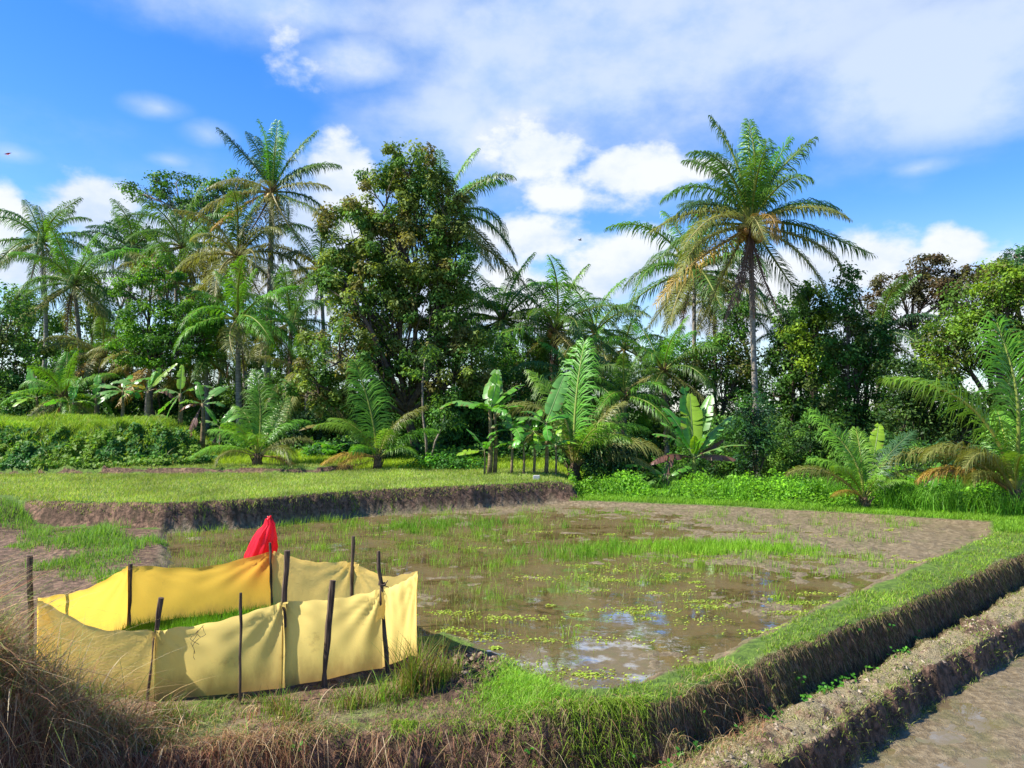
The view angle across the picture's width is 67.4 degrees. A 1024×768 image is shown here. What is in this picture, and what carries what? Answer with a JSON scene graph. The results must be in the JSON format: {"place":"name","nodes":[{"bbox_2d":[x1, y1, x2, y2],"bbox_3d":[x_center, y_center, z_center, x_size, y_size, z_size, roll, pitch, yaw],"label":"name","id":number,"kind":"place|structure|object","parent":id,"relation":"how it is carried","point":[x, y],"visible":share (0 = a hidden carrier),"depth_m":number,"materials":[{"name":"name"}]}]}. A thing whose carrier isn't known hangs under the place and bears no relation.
{"place":"outdoors","nodes":[
{"label":"outdoors","id":0,"kind":"place"},
{"bbox_2d":[206,436,584,480],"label":"back meadow","id":1,"kind":"structure","parent":0,"point":[390,461],"depth_m":26.64,"materials":[{"name":"green plant"}]},
{"bbox_2d":[0,411,1023,767],"bbox_3d":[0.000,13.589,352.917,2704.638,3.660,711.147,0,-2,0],"label":"ground","id":2,"kind":"structure","parent":0,"point":[994,699],"depth_m":9.86,"materials":[{"name":"soil"}]},
{"bbox_2d":[0,279,58,409],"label":"broadleaf tree","id":3,"kind":"object","parent":2,"relation":"on","point":[10,377],"visible":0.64,"depth_m":33.70,"materials":[{"name":"green plant"}]},
{"bbox_2d":[0,377,90,416],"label":"shrub","id":4,"kind":"object","parent":2,"relation":"on","point":[25,406],"visible":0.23,"depth_m":32.34,"materials":[{"name":"green plant"}]},
{"bbox_2d":[0,281,107,381],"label":"broadleaf tree","id":5,"kind":"object","parent":2,"relation":"on","point":[54,327],"visible":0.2,"depth_m":44.83,"materials":[{"name":"green plant"}]},
{"bbox_2d":[0,197,112,375],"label":"coconut palm","id":6,"kind":"object","parent":2,"relation":"on","point":[39,242],"visible":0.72,"depth_m":41.78,"materials":[{"name":"green plant"}]},
{"bbox_2d":[0,351,118,417],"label":"coconut palm","id":7,"kind":"object","parent":2,"relation":"on","point":[63,392],"visible":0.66,"depth_m":29.73,"materials":[{"name":"green plant"}]},
{"bbox_2d":[1,220,152,408],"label":"coconut palm","id":8,"kind":"object","parent":2,"relation":"on","point":[70,278],"visible":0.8,"depth_m":37.72,"materials":[{"name":"green plant"}]},
{"bbox_2d":[0,559,158,767],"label":"long grass stalks","id":9,"kind":"object","parent":2,"relation":"on","point":[41,675],"visible":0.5,"depth_m":5.90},
{"bbox_2d":[40,348,131,410],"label":"shrub","id":10,"kind":"object","parent":2,"relation":"on","point":[108,382],"visible":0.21,"depth_m":36.52,"materials":[{"name":"green plant"}]},
{"bbox_2d":[0,496,172,583],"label":"grass","id":11,"kind":"structure","parent":2,"relation":"on","point":[82,538],"depth_m":14.06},
{"bbox_2d":[37,270,143,378],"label":"broadleaf tree","id":12,"kind":"object","parent":2,"relation":"on","point":[86,321],"visible":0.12,"depth_m":47.60,"materials":[{"name":"green plant"}]},
{"bbox_2d":[37,302,145,414],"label":"coconut palm","id":13,"kind":"object","parent":2,"relation":"on","point":[102,355],"visible":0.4,"depth_m":35.45,"materials":[{"name":"green plant"}]},
{"bbox_2d":[0,411,210,456],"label":"mound grass","id":14,"kind":"structure","parent":2,"relation":"on","point":[10,420],"depth_m":25.78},
{"bbox_2d":[0,420,217,468],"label":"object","id":15,"kind":"object","parent":2,"relation":"on","point":[82,459],"visible":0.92,"depth_m":24.67,"materials":[{"name":"green plant"}]},
{"bbox_2d":[71,198,188,412],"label":"coconut palm","id":16,"kind":"object","parent":2,"relation":"on","point":[126,232],"visible":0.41,"depth_m":47.78,"materials":[{"name":"green plant"}]},
{"bbox_2d":[110,363,177,415],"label":"banana plant","id":17,"kind":"object","parent":2,"relation":"on","point":[155,378],"visible":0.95,"depth_m":28.95,"materials":[{"name":"green plant"}]},
{"bbox_2d":[86,318,203,415],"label":"coconut palm","id":18,"kind":"object","parent":2,"relation":"on","point":[138,373],"visible":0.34,"depth_m":34.86,"materials":[{"name":"green plant"}]},
{"bbox_2d":[101,377,211,427],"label":"shrub","id":19,"kind":"object","parent":2,"relation":"on","point":[163,397],"visible":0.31,"depth_m":37.39,"materials":[{"name":"green plant"}]},
{"bbox_2d":[94,248,228,414],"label":"legume tree","id":20,"kind":"object","parent":2,"relation":"on","point":[151,342],"visible":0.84,"depth_m":32.85,"materials":[{"name":"green plant"}]},
{"bbox_2d":[0,544,332,767],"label":"dry grass heap","id":21,"kind":"object","parent":2,"relation":"on","point":[77,716],"visible":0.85,"depth_m":5.80,"materials":[{"name":"plant"}]},
{"bbox_2d":[64,602,274,698],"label":"rice seedlings","id":22,"kind":"object","parent":2,"relation":"on","point":[189,621],"visible":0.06,"depth_m":8.89,"materials":[{"name":"green plant"}]},
{"bbox_2d":[113,182,234,376],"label":"coconut palm","id":23,"kind":"object","parent":2,"relation":"on","point":[179,243],"visible":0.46,"depth_m":45.64,"materials":[{"name":"green plant"}]},
{"bbox_2d":[114,225,234,368],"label":"coconut palm","id":24,"kind":"object","parent":2,"relation":"on","point":[173,265],"visible":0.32,"depth_m":43.96,"materials":[{"name":"green plant"}]},
{"bbox_2d":[111,167,257,395],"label":"albizia tree","id":25,"kind":"object","parent":2,"relation":"on","point":[177,203],"visible":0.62,"depth_m":52.03,"materials":[{"name":"green plant"}]},
{"bbox_2d":[135,317,261,437],"bbox_3d":[-13.464,-0.208,34.024,4.386,5.924,4.880,-1,-2,21],"label":"banana plant","id":26,"kind":"object","parent":2,"relation":"on","point":[206,373],"visible":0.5,"depth_m":33.89,"materials":[{"name":"green plant"}]},
{"bbox_2d":[179,382,228,447],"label":"banana plant","id":27,"kind":"object","parent":2,"relation":"on","point":[214,392],"visible":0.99,"depth_m":27.44,"materials":[{"name":"green plant"}]},
{"bbox_2d":[164,363,251,425],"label":"shrub","id":28,"kind":"object","parent":2,"relation":"on","point":[232,392],"visible":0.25,"depth_m":38.45,"materials":[{"name":"green plant"}]},
{"bbox_2d":[26,536,417,703],"bbox_3d":[-3.079,2.328,8.107,3.530,1.446,2.838,1,-2,-30],"label":"cloth fence","id":29,"kind":"object","parent":2,"relation":"on","point":[322,622],"visible":0.94,"depth_m":7.49,"materials":[{"name":"yellow fabric"}]},
{"bbox_2d":[244,515,277,557],"bbox_3d":[-3.242,2.086,9.874,0.473,0.792,0.312,0,-2,0],"label":"plastic bag","id":30,"kind":"object","parent":29,"relation":"hanging from","point":[264,536],"visible":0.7,"depth_m":9.80,"materials":[{"name":"red"}]},
{"bbox_2d":[171,255,298,437],"bbox_3d":[-11.746,-1.171,33.144,5.635,7.794,5.405,0,-2,0],"label":"coconut palm","id":31,"kind":"object","parent":2,"relation":"on","point":[237,336],"visible":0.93,"depth_m":32.65,"materials":[{"name":"green plant"}]},
{"bbox_2d":[161,281,314,411],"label":"broadleaf tree","id":32,"kind":"object","parent":2,"relation":"on","point":[221,298],"visible":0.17,"depth_m":43.75,"materials":[{"name":"green plant"}]},
{"bbox_2d":[171,189,314,403],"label":"coconut palm","id":33,"kind":"object","parent":2,"relation":"on","point":[243,250],"visible":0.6,"depth_m":40.51,"materials":[{"name":"green plant"}]},
{"bbox_2d":[189,369,313,468],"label":"young palm","id":34,"kind":"object","parent":2,"relation":"on","point":[261,437],"visible":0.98,"depth_m":25.20,"materials":[{"name":"green plant"}]},
{"bbox_2d":[196,119,341,386],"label":"coconut palm","id":35,"kind":"object","parent":2,"relation":"on","point":[269,166],"visible":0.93,"depth_m":42.13,"materials":[{"name":"green plant"}]},
{"bbox_2d":[0,687,556,767],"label":"dry straw","id":36,"kind":"object","parent":2,"relation":"on","point":[122,761],"visible":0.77,"depth_m":5.85,"materials":[{"name":"brown plant"}]},
{"bbox_2d":[8,655,555,767],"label":"bank grass","id":37,"kind":"structure","parent":2,"relation":"on","point":[337,700],"depth_m":6.55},
{"bbox_2d":[226,264,341,409],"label":"coconut palm","id":38,"kind":"object","parent":2,"relation":"on","point":[294,315],"visible":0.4,"depth_m":37.58,"materials":[{"name":"green plant"}]},
{"bbox_2d":[0,449,578,515],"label":"terrace grass","id":39,"kind":"structure","parent":2,"relation":"on","point":[69,484],"depth_m":20.60,"materials":[{"name":"plant"}]},
{"bbox_2d":[263,408,335,449],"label":"shrub","id":40,"kind":"object","parent":2,"relation":"on","point":[316,434],"visible":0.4,"depth_m":30.41,"materials":[{"name":"green plant"}]},
{"bbox_2d":[246,330,362,435],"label":"coconut palm","id":41,"kind":"object","parent":2,"relation":"on","point":[291,376],"visible":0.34,"depth_m":31.32,"materials":[{"name":"green plant"}]},
{"bbox_2d":[250,211,373,368],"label":"coconut palm","id":42,"kind":"object","parent":2,"relation":"on","point":[301,253],"visible":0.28,"depth_m":43.75,"materials":[{"name":"green plant"}]},
{"bbox_2d":[326,678,381,714],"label":"grass tuft","id":43,"kind":"object","parent":2,"relation":"on","point":[358,699],"visible":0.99,"depth_m":6.75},
{"bbox_2d":[312,358,439,470],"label":"young palm","id":44,"kind":"object","parent":2,"relation":"on","point":[385,439],"visible":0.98,"depth_m":25.52,"materials":[{"name":"green plant"}]},
{"bbox_2d":[361,666,408,707],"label":"grass tuft","id":45,"kind":"object","parent":2,"relation":"on","point":[383,696],"visible":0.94,"depth_m":6.88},
{"bbox_2d":[275,137,502,454],"bbox_3d":[-4.584,-3.396,29.930,8.843,12.855,4.197,1,-2,-16],"label":"broadleaf tree","id":46,"kind":"object","parent":2,"relation":"on","point":[436,274],"visible":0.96,"depth_m":29.52,"materials":[{"name":"green plant"}]},
{"bbox_2d":[0,650,808,767],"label":"tangled straw","id":47,"kind":"object","parent":2,"relation":"on","point":[328,724],"visible":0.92,"depth_m":6.17,"materials":[{"name":"brown plant"}]},
{"bbox_2d":[376,621,458,699],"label":"grass tuft","id":48,"kind":"object","parent":2,"relation":"on","point":[417,678],"visible":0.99,"depth_m":7.02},
{"bbox_2d":[398,343,443,458],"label":"slender tree","id":49,"kind":"object","parent":2,"relation":"on","point":[429,350],"visible":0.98,"depth_m":27.42,"materials":[{"name":"green plant"}]},
{"bbox_2d":[391,445,487,469],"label":"shrub","id":50,"kind":"object","parent":2,"relation":"on","point":[453,461],"visible":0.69,"depth_m":25.47,"materials":[{"name":"green plant"}]},
{"bbox_2d":[426,383,468,458],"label":"slender tree","id":51,"kind":"object","parent":2,"relation":"on","point":[445,421],"visible":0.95,"depth_m":27.20,"materials":[{"name":"green plant"}]},
{"bbox_2d":[365,148,529,406],"bbox_3d":[-3.409,-4.134,35.803,7.954,14.027,7.718,-1,-2,23],"label":"coconut palm","id":52,"kind":"object","parent":2,"relation":"on","point":[488,180],"visible":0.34,"depth_m":35.98,"materials":[{"name":"green plant"}]},
{"bbox_2d":[382,258,519,386],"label":"coconut palm","id":53,"kind":"object","parent":2,"relation":"on","point":[406,326],"visible":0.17,"depth_m":37.19,"materials":[{"name":"green plant"}]},
{"bbox_2d":[414,648,508,687],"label":"mound clods","id":54,"kind":"object","parent":2,"relation":"on","point":[478,655],"visible":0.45,"depth_m":7.57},
{"bbox_2d":[436,371,515,453],"bbox_3d":[-1.554,1.369,30.942,3.724,3.851,2.612,1,-2,-22],"label":"shrub","id":55,"kind":"object","parent":2,"relation":"on","point":[457,438],"visible":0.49,"depth_m":30.32,"materials":[{"name":"green plant"}]},
{"bbox_2d":[416,327,545,438],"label":"broadleaf tree","id":56,"kind":"object","parent":2,"relation":"on","point":[506,375],"visible":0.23,"depth_m":32.65,"materials":[{"name":"green plant"}]},
{"bbox_2d":[440,373,522,473],"bbox_3d":[-0.667,1.214,23.658,2.678,3.180,1.851,1,-2,-33],"label":"banana plant","id":57,"kind":"object","parent":2,"relation":"on","point":[491,393],"visible":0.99,"depth_m":23.75,"materials":[{"name":"green plant"}]},
{"bbox_2d":[426,252,579,419],"bbox_3d":[-0.694,-1.748,37.580,7.038,9.380,7.506,0,-2,-10],"label":"coconut palm","id":58,"kind":"object","parent":2,"relation":"on","point":[502,318],"visible":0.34,"depth_m":36.73,"materials":[{"name":"green plant"}]},
{"bbox_2d":[379,692,666,767],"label":"lip grass","id":59,"kind":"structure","parent":2,"relation":"on","point":[637,699],"depth_m":6.41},
{"bbox_2d":[449,650,603,766],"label":"corner grass","id":60,"kind":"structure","parent":2,"relation":"on","point":[531,677],"depth_m":6.85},
{"bbox_2d":[37,373,1023,488],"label":"undergrowth","id":61,"kind":"object","parent":2,"relation":"on","point":[503,450],"visible":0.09,"depth_m":31.99,"materials":[{"name":"green plant"}]},
{"bbox_2d":[512,375,571,473],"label":"banana plant","id":62,"kind":"object","parent":2,"relation":"on","point":[555,401],"visible":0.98,"depth_m":23.75,"materials":[{"name":"green plant"}]},
{"bbox_2d":[470,255,632,435],"bbox_3d":[1.898,-1.075,35.014,7.245,8.759,6.639,-1,-2,35],"label":"coconut palm","id":63,"kind":"object","parent":2,"relation":"on","point":[555,329],"visible":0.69,"depth_m":34.52,"materials":[{"name":"green plant"}]},
{"bbox_2d":[159,483,960,686],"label":"paddy weeds","id":64,"kind":"object","parent":2,"relation":"on","point":[408,555],"visible":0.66,"depth_m":13.28,"materials":[{"name":"green plant"}]},
{"bbox_2d":[509,325,632,434],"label":"coconut palm","id":65,"kind":"object","parent":2,"relation":"on","point":[553,374],"visible":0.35,"depth_m":30.45,"materials":[{"name":"green plant"}]},
{"bbox_2d":[496,337,664,479],"bbox_3d":[2.284,0.733,25.286,4.943,4.837,4.478,1,-2,-23],"label":"young palm","id":66,"kind":"object","parent":2,"relation":"on","point":[572,431],"visible":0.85,"depth_m":25.48,"materials":[{"name":"green plant"}]},
{"bbox_2d":[485,330,697,393],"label":"broadleaf tree","id":67,"kind":"object","parent":2,"relation":"on","point":[660,344],"visible":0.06,"depth_m":45.45,"materials":[{"name":"green plant"}]},
{"bbox_2d":[558,278,650,377],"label":"coconut palm","id":68,"kind":"object","parent":2,"relation":"on","point":[605,320],"visible":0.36,"depth_m":41.48,"materials":[{"name":"green plant"}]},
{"bbox_2d":[291,624,920,767],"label":"bank herbs","id":69,"kind":"object","parent":2,"relation":"on","point":[826,686],"visible":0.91,"depth_m":7.41,"materials":[{"name":"green plant"}]},
{"bbox_2d":[564,431,663,481],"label":"shrub","id":70,"kind":"object","parent":2,"relation":"on","point":[605,466],"visible":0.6,"depth_m":24.70,"materials":[{"name":"green plant"}]},
{"bbox_2d":[568,349,676,471],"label":"coconut palm","id":71,"kind":"object","parent":2,"relation":"on","point":[623,393],"visible":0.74,"depth_m":29.71,"materials":[{"name":"green plant"}]},
{"bbox_2d":[589,305,674,387],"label":"coconut palm","id":72,"kind":"object","parent":2,"relation":"on","point":[629,327],"visible":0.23,"depth_m":44.55,"materials":[{"name":"green plant"}]},
{"bbox_2d":[597,315,724,479],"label":"coconut palm","id":73,"kind":"object","parent":2,"relation":"on","point":[664,370],"visible":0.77,"depth_m":32.65,"materials":[{"name":"green plant"}]},
{"bbox_2d":[616,382,720,477],"bbox_3d":[6.726,2.247,33.836,4.926,5.006,3.454,0,-2,0],"label":"shrub","id":74,"kind":"object","parent":2,"relation":"on","point":[656,427],"visible":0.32,"depth_m":33.23,"materials":[{"name":"green plant"}]},
{"bbox_2d":[603,202,777,386],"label":"coconut palm","id":75,"kind":"object","parent":2,"relation":"on","point":[710,281],"visible":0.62,"depth_m":41.93,"materials":[{"name":"green plant"}]},
{"bbox_2d":[650,386,745,490],"bbox_3d":[5.922,1.964,24.499,3.077,3.830,1.597,0,-2,9],"label":"banana plant","id":76,"kind":"object","parent":2,"relation":"on","point":[692,436],"visible":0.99,"depth_m":24.52,"materials":[{"name":"green plant"}]},
{"bbox_2d":[657,414,747,486],"bbox_3d":[7.108,2.817,28.042,3.668,3.515,2.697,0,-2,0],"label":"shrub","id":77,"kind":"object","parent":2,"relation":"on","point":[713,468],"visible":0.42,"depth_m":27.68,"materials":[{"name":"green plant"}]},
{"bbox_2d":[571,529,848,562],"bbox_3d":[3.557,2.962,14.242,4.947,0.249,2.444,0,-2,-11],"label":"rice patch","id":78,"kind":"object","parent":2,"relation":"on","point":[770,549],"visible":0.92,"depth_m":14.09,"materials":[{"name":"green plant"}]},
{"bbox_2d":[666,246,766,420],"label":"coconut palm","id":79,"kind":"object","parent":2,"relation":"on","point":[699,321],"visible":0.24,"depth_m":45.82,"materials":[{"name":"green plant"}]},
{"bbox_2d":[667,322,786,476],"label":"broadleaf tree","id":80,"kind":"object","parent":2,"relation":"on","point":[732,359],"visible":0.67,"depth_m":32.72,"materials":[{"name":"green plant"}]},
{"bbox_2d":[718,387,787,480],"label":"shrub","id":81,"kind":"object","parent":2,"relation":"on","point":[754,435],"visible":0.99,"depth_m":26.75,"materials":[{"name":"green plant"}]},
{"bbox_2d":[645,115,877,479],"bbox_3d":[10.307,-3.416,32.033,9.808,16.225,7.796,0,-2,0],"label":"coconut palm","id":82,"kind":"object","parent":2,"relation":"on","point":[751,230],"visible":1,"depth_m":31.88,"materials":[{"name":"green plant"}]},
{"bbox_2d":[526,509,1023,725],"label":"dike grass","id":83,"kind":"structure","parent":2,"relation":"on","point":[862,593],"depth_m":9.61,"materials":[{"name":"plant"}]},
{"bbox_2d":[729,415,821,483],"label":"shrub","id":84,"kind":"object","parent":2,"relation":"on","point":[781,464],"visible":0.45,"depth_m":28.32,"materials":[{"name":"green plant"}]},
{"bbox_2d":[546,553,1023,767],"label":"hanging roots","id":85,"kind":"object","parent":2,"relation":"hanging from","point":[785,658],"visible":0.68,"depth_m":7.73,"materials":[{"name":"brown plant"}]},
{"bbox_2d":[714,289,855,465],"bbox_3d":[13.209,0.129,37.161,7.305,9.638,3.645,0,-2,0],"label":"broadleaf tree","id":86,"kind":"object","parent":2,"relation":"on","point":[787,385],"visible":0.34,"depth_m":36.59,"materials":[{"name":"green plant"}]},
{"bbox_2d":[567,464,1023,517],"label":"creeper bank","id":87,"kind":"structure","parent":2,"relation":"on","point":[582,486],"depth_m":21.14,"materials":[{"name":"green plant"}]},
{"bbox_2d":[571,490,1023,532],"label":"bank grass","id":88,"kind":"structure","parent":2,"relation":"on","point":[1004,523],"depth_m":19.09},
{"bbox_2d":[775,278,851,450],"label":"broadleaf tree","id":89,"kind":"object","parent":2,"relation":"on","point":[818,316],"visible":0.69,"depth_m":34.91,"materials":[{"name":"green plant"}]},
{"bbox_2d":[775,407,866,482],"bbox_3d":[12.878,2.788,31.161,3.794,3.830,2.763,0,-2,-14],"label":"shrub","id":90,"kind":"object","parent":2,"relation":"on","point":[820,451],"visible":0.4,"depth_m":30.87,"materials":[{"name":"green plant"}]},
{"bbox_2d":[651,582,1023,767],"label":"bund weeds","id":91,"kind":"object","parent":2,"relation":"on","point":[735,752],"visible":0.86,"depth_m":7.63,"materials":[{"name":"green plant"}]},
{"bbox_2d":[791,256,903,453],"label":"broadleaf tree","id":92,"kind":"object","parent":2,"relation":"on","point":[863,356],"visible":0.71,"depth_m":32.67,"materials":[{"name":"green plant"}]},
{"bbox_2d":[678,592,1023,767],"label":"soil clods","id":93,"kind":"object","parent":2,"relation":"on","point":[803,732],"visible":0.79,"depth_m":7.45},
{"bbox_2d":[783,407,926,506],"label":"young palm","id":94,"kind":"object","parent":2,"relation":"on","point":[864,474],"visible":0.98,"depth_m":19.33,"materials":[{"name":"green plant"}]},
{"bbox_2d":[742,615,1023,767],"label":"bund edge grass","id":95,"kind":"structure","parent":2,"relation":"on","point":[874,750],"depth_m":7.82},
{"bbox_2d":[834,274,948,414],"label":"coconut palm","id":96,"kind":"object","parent":2,"relation":"on","point":[891,301],"visible":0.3,"depth_m":43.10,"materials":[{"name":"green plant"}]},
{"bbox_2d":[858,252,994,403],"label":"umbrella tree","id":97,"kind":"object","parent":2,"relation":"on","point":[916,296],"visible":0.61,"depth_m":45.88,"materials":[{"name":"green plant"}]},
{"bbox_2d":[866,345,1023,454],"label":"broadleaf tree","id":98,"kind":"object","parent":2,"relation":"on","point":[904,405],"visible":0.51,"depth_m":27.66,"materials":[{"name":"green plant"}]},
{"bbox_2d":[873,311,1023,506],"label":"young palm","id":99,"kind":"object","parent":2,"relation":"on","point":[1011,477],"visible":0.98,"depth_m":18.32,"materials":[{"name":"green plant"}]},
{"bbox_2d":[903,257,1023,448],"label":"broadleaf tree","id":100,"kind":"object","parent":2,"relation":"on","point":[1001,296],"visible":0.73,"depth_m":29.73,"materials":[{"name":"green plant"}]},
{"bbox_2d":[0,0,1023,411],"label":"sky","id":101,"kind":"structure","parent":0,"point":[914,109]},
{"bbox_2d":[167,507,879,681],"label":"water","id":102,"kind":"structure","parent":0,"point":[636,633],"depth_m":11.42,"materials":[{"name":"liquid"}]},
{"bbox_2d":[335,510,644,561],"bbox_3d":[-0.351,3.010,16.000,7.156,0.269,3.808,-1,-2,34],"label":"rice patch","id":103,"kind":"object","parent":102,"relation":"on","point":[580,552],"visible":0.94,"depth_m":16.04,"materials":[{"name":"green plant"}]},
{"bbox_2d":[168,484,919,641],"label":"rice tufts","id":104,"kind":"object","parent":102,"relation":"in","point":[563,557],"visible":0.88,"depth_m":14.13,"materials":[{"name":"green plant"}]},
{"bbox_2d":[365,523,941,686],"bbox_3d":[2.446,2.951,12.364,11.414,0.158,10.391,0,-2,0],"label":"floating weed","id":105,"kind":"object","parent":102,"relation":"on","point":[600,637],"visible":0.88,"depth_m":9.84,"materials":[{"name":"green leaf"}]},
{"bbox_2d":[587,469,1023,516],"bbox_3d":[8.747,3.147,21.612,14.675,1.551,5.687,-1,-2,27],"label":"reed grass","id":106,"kind":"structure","parent":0,"point":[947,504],"depth_m":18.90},
{"bbox_2d":[879,649,1023,767],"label":"water","id":107,"kind":"structure","parent":0,"point":[976,720],"depth_m":7.77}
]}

